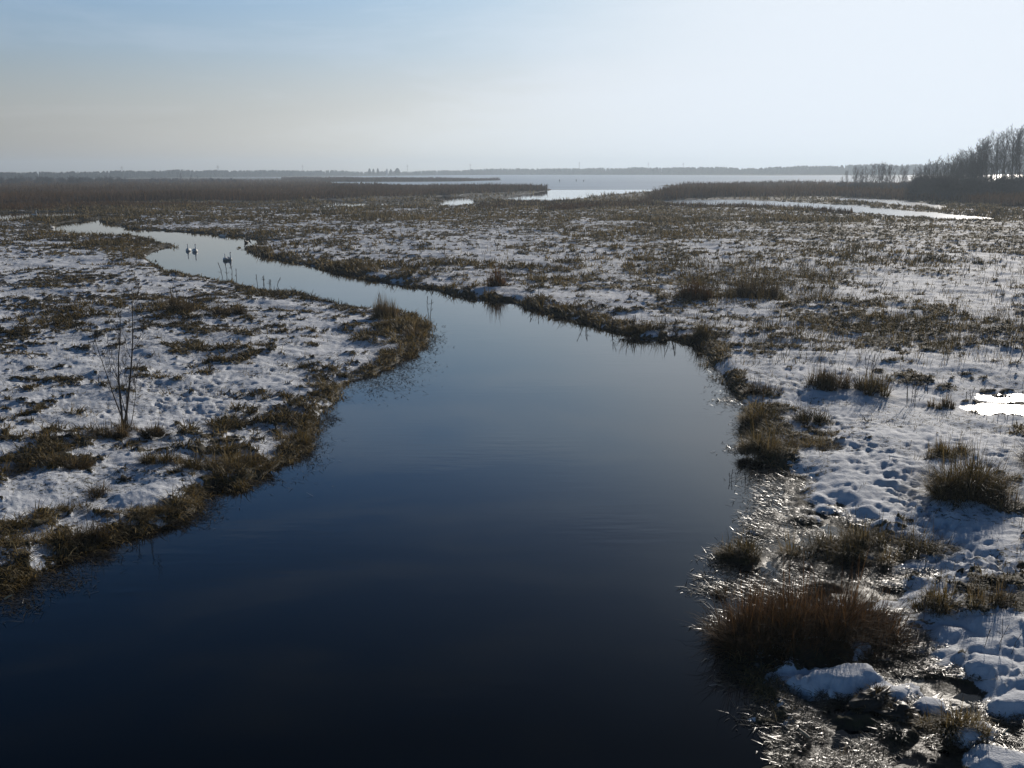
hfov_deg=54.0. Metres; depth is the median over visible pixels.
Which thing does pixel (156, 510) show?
sedge clump
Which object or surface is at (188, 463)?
sedge clump
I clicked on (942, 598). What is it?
sedge clump
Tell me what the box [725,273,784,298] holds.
sedge clump
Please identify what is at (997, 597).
sedge clump
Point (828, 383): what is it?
sedge clump
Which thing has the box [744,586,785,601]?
sedge clump
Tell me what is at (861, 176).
young tree
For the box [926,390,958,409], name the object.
sedge clump
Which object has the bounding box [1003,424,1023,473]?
sedge clump
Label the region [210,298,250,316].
sedge clump
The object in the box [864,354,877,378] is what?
weed stalk
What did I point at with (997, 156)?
alder tree
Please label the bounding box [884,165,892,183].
young tree
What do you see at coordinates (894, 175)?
young tree
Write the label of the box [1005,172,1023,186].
willow bush
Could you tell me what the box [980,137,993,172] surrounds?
alder tree
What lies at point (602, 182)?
lake ice
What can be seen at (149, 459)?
sedge clump
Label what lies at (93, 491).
sedge clump
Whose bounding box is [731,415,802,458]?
sedge clump
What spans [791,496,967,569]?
sedge clump
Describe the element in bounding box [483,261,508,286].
sedge clump
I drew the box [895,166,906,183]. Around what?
young tree
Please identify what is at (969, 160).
alder tree
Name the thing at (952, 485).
sedge clump
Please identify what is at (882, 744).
flooded grass
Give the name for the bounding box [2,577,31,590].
sedge clump
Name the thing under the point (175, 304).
sedge clump
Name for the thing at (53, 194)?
reeds
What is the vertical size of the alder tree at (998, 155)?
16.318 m
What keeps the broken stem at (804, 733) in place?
on the flooded grass at (882, 744)
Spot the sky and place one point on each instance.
(86, 85)
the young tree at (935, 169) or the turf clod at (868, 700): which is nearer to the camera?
the turf clod at (868, 700)
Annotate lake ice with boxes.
[277,175,1020,189]
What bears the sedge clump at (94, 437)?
on the ground at (842, 479)
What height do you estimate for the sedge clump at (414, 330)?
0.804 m
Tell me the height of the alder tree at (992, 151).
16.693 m
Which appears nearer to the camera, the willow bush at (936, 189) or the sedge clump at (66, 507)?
the sedge clump at (66, 507)
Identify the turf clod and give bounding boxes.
[843,681,894,716]
[872,698,921,725]
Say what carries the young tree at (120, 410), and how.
on the ground at (842, 479)
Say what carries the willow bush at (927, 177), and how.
on the ground at (842, 479)
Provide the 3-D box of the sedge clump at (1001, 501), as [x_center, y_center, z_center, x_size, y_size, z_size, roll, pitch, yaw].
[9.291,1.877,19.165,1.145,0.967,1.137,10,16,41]
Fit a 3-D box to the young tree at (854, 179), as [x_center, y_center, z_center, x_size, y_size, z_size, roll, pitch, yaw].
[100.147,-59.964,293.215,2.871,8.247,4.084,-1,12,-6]
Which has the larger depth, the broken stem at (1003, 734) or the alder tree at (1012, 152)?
the alder tree at (1012, 152)
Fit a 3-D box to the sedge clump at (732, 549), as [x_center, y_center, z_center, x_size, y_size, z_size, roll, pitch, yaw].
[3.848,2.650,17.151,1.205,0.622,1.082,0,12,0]
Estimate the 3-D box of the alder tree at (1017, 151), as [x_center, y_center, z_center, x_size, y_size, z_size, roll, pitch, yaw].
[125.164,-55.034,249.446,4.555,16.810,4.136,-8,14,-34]
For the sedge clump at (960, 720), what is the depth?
11.64 m
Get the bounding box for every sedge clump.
[0,516,33,529]
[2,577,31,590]
[9,447,100,474]
[36,427,101,442]
[55,491,99,513]
[63,509,116,548]
[81,474,113,500]
[85,413,169,440]
[100,502,177,522]
[131,437,186,466]
[160,286,196,312]
[174,443,226,474]
[197,442,275,471]
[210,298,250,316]
[273,419,316,446]
[365,288,399,319]
[374,306,430,329]
[399,320,426,339]
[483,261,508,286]
[618,307,673,332]
[675,272,720,300]
[677,550,902,674]
[684,309,723,340]
[698,564,797,653]
[707,525,770,567]
[709,578,742,599]
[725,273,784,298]
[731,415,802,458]
[733,388,790,428]
[739,371,783,395]
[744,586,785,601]
[767,533,937,665]
[768,519,858,565]
[784,397,839,426]
[786,429,843,451]
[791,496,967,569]
[803,361,853,390]
[805,742,899,765]
[844,359,898,398]
[888,417,1023,514]
[906,570,997,620]
[908,697,999,744]
[919,431,979,462]
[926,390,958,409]
[957,568,1022,609]
[969,470,1023,509]
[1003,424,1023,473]
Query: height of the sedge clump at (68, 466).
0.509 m
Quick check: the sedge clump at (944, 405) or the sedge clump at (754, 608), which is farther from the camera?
the sedge clump at (944, 405)
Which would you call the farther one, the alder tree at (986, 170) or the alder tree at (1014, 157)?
the alder tree at (1014, 157)
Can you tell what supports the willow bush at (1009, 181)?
on the ground at (842, 479)
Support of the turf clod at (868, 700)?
on the ground at (842, 479)
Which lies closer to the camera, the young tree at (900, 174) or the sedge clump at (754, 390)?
the sedge clump at (754, 390)
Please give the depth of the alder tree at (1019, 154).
228.53 m
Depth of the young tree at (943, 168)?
228.90 m
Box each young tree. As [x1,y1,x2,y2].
[87,273,153,424]
[850,166,858,183]
[857,166,867,184]
[869,163,874,182]
[870,164,883,183]
[870,165,879,184]
[879,162,887,185]
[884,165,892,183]
[890,166,898,184]
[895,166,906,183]
[920,159,933,180]
[929,160,940,178]
[937,158,949,178]
[958,160,967,180]
[965,142,992,177]
[966,145,986,178]
[972,140,994,177]
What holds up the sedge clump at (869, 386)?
on the ground at (842, 479)
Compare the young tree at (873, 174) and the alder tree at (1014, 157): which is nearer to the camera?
the alder tree at (1014, 157)
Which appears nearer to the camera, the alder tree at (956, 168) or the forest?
the alder tree at (956, 168)
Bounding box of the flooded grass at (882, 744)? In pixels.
[0,326,1023,767]
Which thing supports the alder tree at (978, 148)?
on the ground at (842, 479)
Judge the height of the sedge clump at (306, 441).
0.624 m
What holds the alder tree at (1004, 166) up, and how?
on the ground at (842, 479)
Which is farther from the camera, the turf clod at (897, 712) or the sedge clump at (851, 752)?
the turf clod at (897, 712)
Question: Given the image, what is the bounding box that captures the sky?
[0,0,1023,173]
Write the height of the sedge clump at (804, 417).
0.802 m
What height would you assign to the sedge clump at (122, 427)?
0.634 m
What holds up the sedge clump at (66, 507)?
on the ground at (842, 479)
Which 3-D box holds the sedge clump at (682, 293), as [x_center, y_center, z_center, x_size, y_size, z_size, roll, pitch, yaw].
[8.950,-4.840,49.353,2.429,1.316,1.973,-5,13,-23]
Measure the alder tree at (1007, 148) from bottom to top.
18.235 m
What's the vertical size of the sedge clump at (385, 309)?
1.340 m
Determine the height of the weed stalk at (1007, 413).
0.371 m
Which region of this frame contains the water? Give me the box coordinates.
[0,189,980,767]
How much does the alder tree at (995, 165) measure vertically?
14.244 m
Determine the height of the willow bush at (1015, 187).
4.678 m
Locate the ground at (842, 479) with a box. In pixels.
[0,173,1023,767]
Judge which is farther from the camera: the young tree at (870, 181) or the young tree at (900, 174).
the young tree at (870, 181)
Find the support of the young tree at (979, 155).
on the ground at (842, 479)
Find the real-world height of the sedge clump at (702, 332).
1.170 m
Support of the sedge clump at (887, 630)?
on the ground at (842, 479)
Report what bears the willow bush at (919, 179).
on the ground at (842, 479)
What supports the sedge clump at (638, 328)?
on the ground at (842, 479)
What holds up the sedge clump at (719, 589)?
on the ground at (842, 479)
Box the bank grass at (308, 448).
[0,216,807,735]
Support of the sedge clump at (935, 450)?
on the ground at (842, 479)
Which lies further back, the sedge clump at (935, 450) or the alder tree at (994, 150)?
the alder tree at (994, 150)
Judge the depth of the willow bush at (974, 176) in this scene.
223.63 m
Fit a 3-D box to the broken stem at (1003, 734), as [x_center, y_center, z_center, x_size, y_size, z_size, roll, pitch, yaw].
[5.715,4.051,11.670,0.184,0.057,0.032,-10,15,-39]
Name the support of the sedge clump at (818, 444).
on the ground at (842, 479)
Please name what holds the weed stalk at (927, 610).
on the ground at (842, 479)
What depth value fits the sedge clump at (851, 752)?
11.38 m
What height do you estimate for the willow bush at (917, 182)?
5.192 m
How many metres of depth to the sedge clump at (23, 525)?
18.13 m
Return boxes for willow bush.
[65,176,77,183]
[905,171,926,187]
[905,181,926,198]
[912,177,934,192]
[915,171,942,185]
[924,174,963,199]
[932,173,962,199]
[967,171,990,184]
[981,174,1009,193]
[999,175,1019,191]
[1002,181,1022,194]
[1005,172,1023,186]
[1013,173,1023,190]
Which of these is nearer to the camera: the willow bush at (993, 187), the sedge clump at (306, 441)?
the sedge clump at (306, 441)
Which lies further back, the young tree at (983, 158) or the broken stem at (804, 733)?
the young tree at (983, 158)
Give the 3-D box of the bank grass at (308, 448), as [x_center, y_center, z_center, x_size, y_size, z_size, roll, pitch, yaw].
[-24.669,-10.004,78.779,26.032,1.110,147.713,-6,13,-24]
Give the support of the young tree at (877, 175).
on the ground at (842, 479)
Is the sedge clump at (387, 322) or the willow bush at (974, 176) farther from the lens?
the willow bush at (974, 176)
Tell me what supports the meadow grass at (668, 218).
on the ground at (842, 479)
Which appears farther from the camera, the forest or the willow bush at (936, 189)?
the forest
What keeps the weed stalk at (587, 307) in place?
on the ground at (842, 479)
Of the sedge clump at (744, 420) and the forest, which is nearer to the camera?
the sedge clump at (744, 420)
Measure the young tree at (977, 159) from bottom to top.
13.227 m
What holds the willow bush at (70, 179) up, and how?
on the ground at (842, 479)
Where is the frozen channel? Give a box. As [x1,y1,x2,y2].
[661,198,990,219]
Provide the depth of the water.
16.12 m
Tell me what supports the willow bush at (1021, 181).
on the ground at (842, 479)
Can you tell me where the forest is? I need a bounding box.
[0,162,1023,179]
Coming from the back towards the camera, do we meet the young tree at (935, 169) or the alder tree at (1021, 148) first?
the alder tree at (1021, 148)
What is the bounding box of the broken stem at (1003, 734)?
[999,728,1008,737]
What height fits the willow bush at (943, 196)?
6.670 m
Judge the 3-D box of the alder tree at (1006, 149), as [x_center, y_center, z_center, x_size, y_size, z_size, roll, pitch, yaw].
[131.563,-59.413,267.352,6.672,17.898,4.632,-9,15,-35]
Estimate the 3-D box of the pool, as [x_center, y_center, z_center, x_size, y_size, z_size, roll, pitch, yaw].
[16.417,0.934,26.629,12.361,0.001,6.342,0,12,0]
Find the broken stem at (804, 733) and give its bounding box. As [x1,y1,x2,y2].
[798,728,809,737]
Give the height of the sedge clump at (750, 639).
1.450 m
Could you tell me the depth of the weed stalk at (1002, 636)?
13.45 m
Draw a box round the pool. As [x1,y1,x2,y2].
[959,394,1023,415]
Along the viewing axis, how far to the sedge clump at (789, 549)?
17.29 m
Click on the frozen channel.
(882, 211)
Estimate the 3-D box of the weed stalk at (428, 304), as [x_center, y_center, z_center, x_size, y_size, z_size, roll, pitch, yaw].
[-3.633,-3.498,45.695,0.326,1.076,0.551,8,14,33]
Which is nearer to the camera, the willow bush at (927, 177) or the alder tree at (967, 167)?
the willow bush at (927, 177)
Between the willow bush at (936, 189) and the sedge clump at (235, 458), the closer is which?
the sedge clump at (235, 458)
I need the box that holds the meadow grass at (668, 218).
[0,182,1023,735]
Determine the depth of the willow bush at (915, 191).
214.70 m
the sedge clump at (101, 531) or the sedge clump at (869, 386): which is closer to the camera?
the sedge clump at (101, 531)
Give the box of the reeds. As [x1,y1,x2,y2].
[0,176,1023,213]
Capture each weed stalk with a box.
[426,296,432,316]
[577,301,590,317]
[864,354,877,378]
[880,635,907,656]
[905,378,919,405]
[922,597,940,621]
[984,620,1020,653]
[998,407,1015,419]
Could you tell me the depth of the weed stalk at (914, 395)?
28.02 m
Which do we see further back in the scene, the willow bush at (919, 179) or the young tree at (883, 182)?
the young tree at (883, 182)
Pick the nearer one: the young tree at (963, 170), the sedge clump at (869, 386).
the sedge clump at (869, 386)
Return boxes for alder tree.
[953,154,964,179]
[962,147,974,180]
[964,151,971,178]
[973,146,987,177]
[977,138,997,175]
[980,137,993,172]
[988,131,999,174]
[989,133,1003,176]
[989,140,1002,177]
[992,134,1002,175]
[993,131,1005,176]
[993,132,1014,177]
[996,128,1014,175]
[999,133,1023,175]
[1000,126,1022,174]
[1000,131,1011,173]
[1008,129,1023,174]
[1009,126,1023,175]
[1009,129,1023,174]
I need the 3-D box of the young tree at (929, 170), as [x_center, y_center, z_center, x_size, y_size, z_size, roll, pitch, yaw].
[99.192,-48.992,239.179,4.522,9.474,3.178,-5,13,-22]

